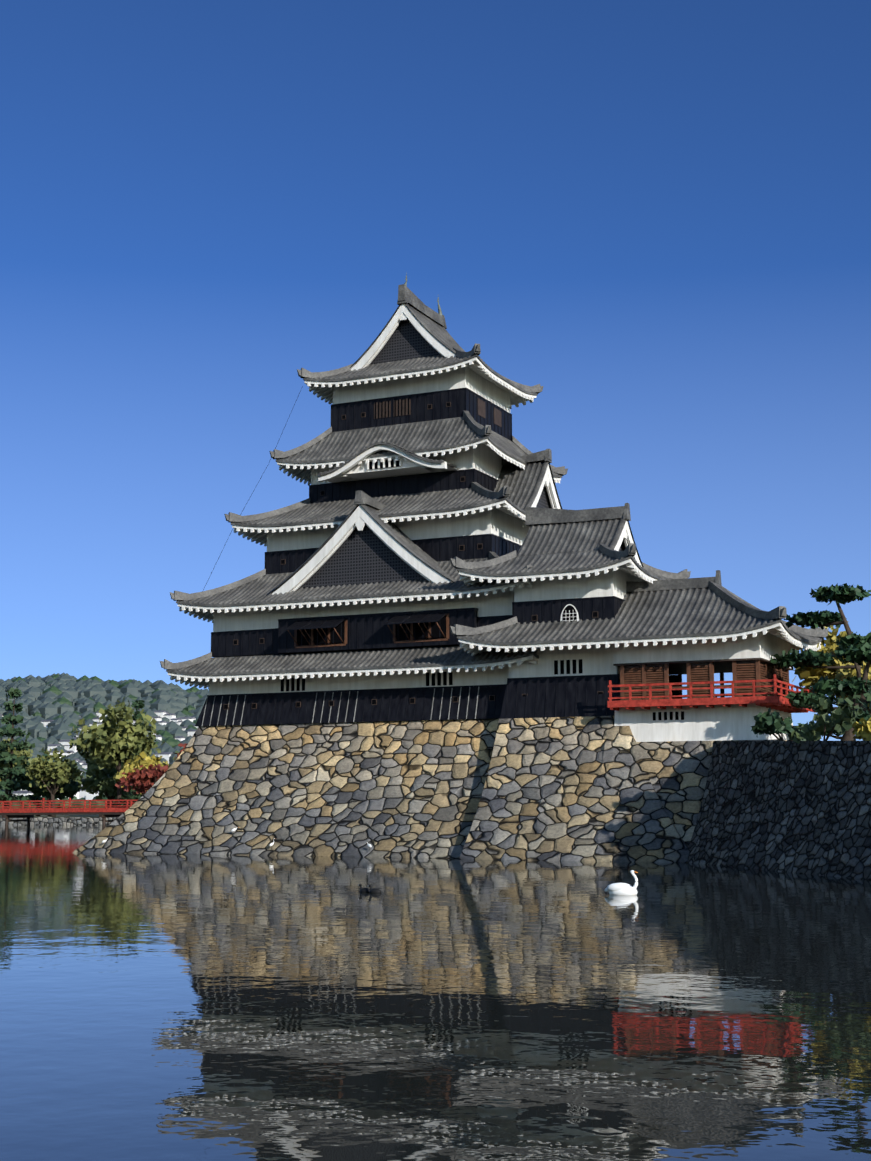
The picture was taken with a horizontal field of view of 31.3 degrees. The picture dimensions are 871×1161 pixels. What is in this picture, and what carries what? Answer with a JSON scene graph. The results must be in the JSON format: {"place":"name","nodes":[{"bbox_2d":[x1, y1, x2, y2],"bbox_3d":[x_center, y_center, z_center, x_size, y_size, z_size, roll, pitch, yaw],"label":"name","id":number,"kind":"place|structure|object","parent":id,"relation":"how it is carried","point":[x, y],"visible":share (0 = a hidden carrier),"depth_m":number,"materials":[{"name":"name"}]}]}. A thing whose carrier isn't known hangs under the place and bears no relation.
{"place":"outdoors","nodes":[
{"label":"outdoors","id":0,"kind":"place"},
{"bbox_2d":[0,815,117,824],"bbox_3d":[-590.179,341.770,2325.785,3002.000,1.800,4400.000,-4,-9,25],"label":"bank","id":1,"kind":"structure","parent":0,"point":[70,820],"depth_m":197.96,"materials":[{"name":"stone"}]},
{"bbox_2d":[0,738,32,805],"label":"green tree","id":2,"kind":"object","parent":1,"relation":"on","point":[18,753],"visible":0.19,"depth_m":216.44,"materials":[{"name":"green plant"}]},
{"bbox_2d":[0,687,42,805],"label":"conifer tree","id":3,"kind":"object","parent":1,"relation":"on","point":[10,759],"visible":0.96,"depth_m":209.26,"materials":[{"name":"green plant"}]},
{"bbox_2d":[12,759,72,815],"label":"tree","id":4,"kind":"object","parent":1,"relation":"on","point":[40,792],"visible":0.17,"depth_m":214.59,"materials":[{"name":"green plant"}]},
{"bbox_2d":[24,747,80,816],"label":"green tree","id":5,"kind":"object","parent":1,"relation":"on","point":[60,770],"visible":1,"depth_m":202.98,"materials":[{"name":"green plant"}]},
{"bbox_2d":[30,780,79,815],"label":"tree","id":6,"kind":"object","parent":1,"relation":"on","point":[71,790],"visible":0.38,"depth_m":216.86,"materials":[{"name":"green plant"}]},
{"bbox_2d":[43,757,91,807],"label":"tree","id":7,"kind":"object","parent":1,"relation":"on","point":[80,777],"visible":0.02,"depth_m":252.02,"materials":[{"name":"green plant"}]},
{"bbox_2d":[0,798,136,828],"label":"red bridge","id":8,"kind":"structure","parent":1,"relation":"on","point":[7,812],"depth_m":165.91,"materials":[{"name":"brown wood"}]},
{"bbox_2d":[0,717,182,808],"bbox_3d":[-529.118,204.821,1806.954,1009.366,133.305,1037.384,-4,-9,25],"label":"town tree belt","id":9,"kind":"object","parent":1,"relation":"on","point":[41,739],"depth_m":1430.93,"materials":[{"name":"green plant"}]},
{"bbox_2d":[0,711,197,799],"bbox_3d":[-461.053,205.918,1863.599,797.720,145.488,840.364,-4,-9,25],"label":"town houses","id":10,"kind":"structure","parent":1,"relation":"on","point":[165,755],"depth_m":1932.43,"materials":[{"name":"white"}]},
{"bbox_2d":[79,768,131,807],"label":"tree","id":11,"kind":"object","parent":1,"relation":"on","point":[105,783],"visible":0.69,"depth_m":206.86,"materials":[{"name":"green plant"}]},
{"bbox_2d":[83,759,133,807],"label":"tree","id":12,"kind":"object","parent":1,"relation":"on","point":[92,769],"visible":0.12,"depth_m":212.97,"materials":[{"name":"green plant"}]},
{"bbox_2d":[67,697,164,807],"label":"tree","id":13,"kind":"object","parent":1,"relation":"on","point":[109,740],"visible":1,"depth_m":200.30,"materials":[{"name":"green plant"}]},
{"bbox_2d":[114,791,141,807],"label":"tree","id":14,"kind":"object","parent":1,"relation":"on","point":[124,802],"visible":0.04,"depth_m":252.97,"materials":[{"name":"green plant"}]},
{"bbox_2d":[113,700,155,804],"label":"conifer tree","id":15,"kind":"object","parent":1,"relation":"on","point":[138,704],"visible":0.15,"depth_m":225.35,"materials":[{"name":"green plant"}]},
{"bbox_2d":[115,763,168,793],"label":"red maple tree","id":16,"kind":"object","parent":1,"relation":"on","point":[137,778],"visible":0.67,"depth_m":190.72,"materials":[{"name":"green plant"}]},
{"bbox_2d":[113,751,171,795],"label":"tree","id":17,"kind":"object","parent":1,"relation":"on","point":[146,762],"visible":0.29,"depth_m":199.37,"materials":[{"name":"yellow plant"}]},
{"bbox_2d":[173,743,187,759],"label":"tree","id":18,"kind":"object","parent":1,"relation":"on","point":[183,746],"visible":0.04,"depth_m":196.92,"materials":[{"name":"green plant"}]},
{"bbox_2d":[0,825,870,1160],"bbox_3d":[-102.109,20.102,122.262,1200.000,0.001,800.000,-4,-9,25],"label":"moat water","id":19,"kind":"structure","parent":0,"point":[204,1007],"depth_m":17.30,"materials":[{"name":"blue liquid"}]},
{"bbox_2d":[358,884,369,891],"bbox_3d":[-1.888,8.206,41.332,0.436,0.275,0.226,-4,-9,25],"label":"duck","id":20,"kind":"object","parent":19,"relation":"on","point":[364,889],"visible":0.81,"depth_m":41.25},
{"bbox_2d":[368,884,380,892],"bbox_3d":[-1.613,8.155,40.983,0.441,0.275,0.219,-4,-9,25],"label":"duck","id":21,"kind":"object","parent":19,"relation":"on","point":[374,890],"visible":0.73,"depth_m":40.89},
{"bbox_2d":[72,716,786,862],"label":"stone base wall","id":22,"kind":"structure","parent":19,"relation":"in","point":[597,788],"depth_m":72.08,"materials":[{"name":"beige stone"}]},
{"bbox_2d":[160,272,567,726],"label":"castle keep","id":23,"kind":"structure","parent":22,"relation":"on","point":[417,465],"depth_m":79.53,"materials":[{"name":"black paint"}]},
{"bbox_2d":[450,503,690,718],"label":"castle turret","id":24,"kind":"object","parent":22,"relation":"on","point":[586,563],"visible":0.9,"depth_m":72.17,"materials":[{"name":"grey tile"}]},
{"bbox_2d":[450,570,828,741],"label":"moon-viewing pavilion","id":25,"kind":"structure","parent":22,"relation":"on","point":[662,636],"depth_m":68.86,"materials":[{"name":"tile"}]},
{"bbox_2d":[605,870,637,894],"bbox_3d":[4.789,7.834,40.070,0.891,0.733,0.447,-4,-9,25],"label":"swan","id":26,"kind":"object","parent":19,"relation":"on","point":[619,889],"visible":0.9,"depth_m":39.89,"materials":[{"name":"white"}]},
{"bbox_2d":[687,741,870,879],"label":"stone wall","id":27,"kind":"structure","parent":19,"relation":"in","point":[803,807],"depth_m":56.46,"materials":[{"name":"stone"}]},
{"bbox_2d":[750,707,808,740],"bbox_3d":[13.409,5.634,60.251,2.359,1.575,1.468,-4,-9,25],"label":"wall top shrub","id":28,"kind":"object","parent":27,"relation":"on","point":[774,722],"visible":0.94,"depth_m":60.15,"materials":[{"name":"green plant"}]},
{"bbox_2d":[768,583,870,740],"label":"tall pine","id":29,"kind":"object","parent":27,"relation":"on","point":[841,594],"visible":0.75,"depth_m":67.63,"materials":[{"name":"green plant"}]},
{"bbox_2d":[792,621,855,740],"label":"autumn tree","id":30,"kind":"object","parent":27,"relation":"on","point":[808,675],"visible":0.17,"depth_m":73.27,"materials":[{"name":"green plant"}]},
{"bbox_2d":[791,692,862,744],"bbox_3d":[14.427,5.147,56.964,1.773,2.005,2.478,8,-11,-43],"label":"wall top shrub","id":31,"kind":"object","parent":27,"relation":"on","point":[840,720],"visible":0.94,"depth_m":56.64,"materials":[{"name":"green plant"}]},
{"bbox_2d":[809,642,870,740],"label":"pine","id":32,"kind":"object","parent":27,"relation":"on","point":[859,654],"visible":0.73,"depth_m":61.96,"materials":[{"name":"green plant"}]},
{"bbox_2d":[828,661,870,714],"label":"autumn tree","id":33,"kind":"object","parent":27,"relation":"on","point":[841,674],"visible":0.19,"depth_m":70.28,"materials":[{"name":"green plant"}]},
{"bbox_2d":[851,718,870,740],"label":"autumn tree","id":34,"kind":"object","parent":27,"relation":"on","point":[860,731],"visible":0.94,"depth_m":53.14,"materials":[{"name":"yellow plant"}]},
{"bbox_2d":[860,681,870,709],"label":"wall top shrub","id":35,"kind":"object","parent":27,"relation":"on","point":[867,695],"visible":1,"depth_m":50.13,"materials":[{"name":"green plant"}]},
{"bbox_2d":[0,0,870,740],"label":"sky","id":36,"kind":"structure","parent":0,"point":[652,216],"materials":[{"name":"blue"}]},
{"bbox_3d":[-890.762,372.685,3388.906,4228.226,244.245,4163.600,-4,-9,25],"label":"hills","id":37,"kind":"structure","parent":0,"visible":0},
{"bbox_2d":[0,672,208,791],"bbox_3d":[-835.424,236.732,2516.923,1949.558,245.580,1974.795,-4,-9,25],"label":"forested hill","id":38,"kind":"structure","parent":37,"relation":"on","point":[63,701],"depth_m":2337.83,"materials":[{"name":"green plant"}]}
]}

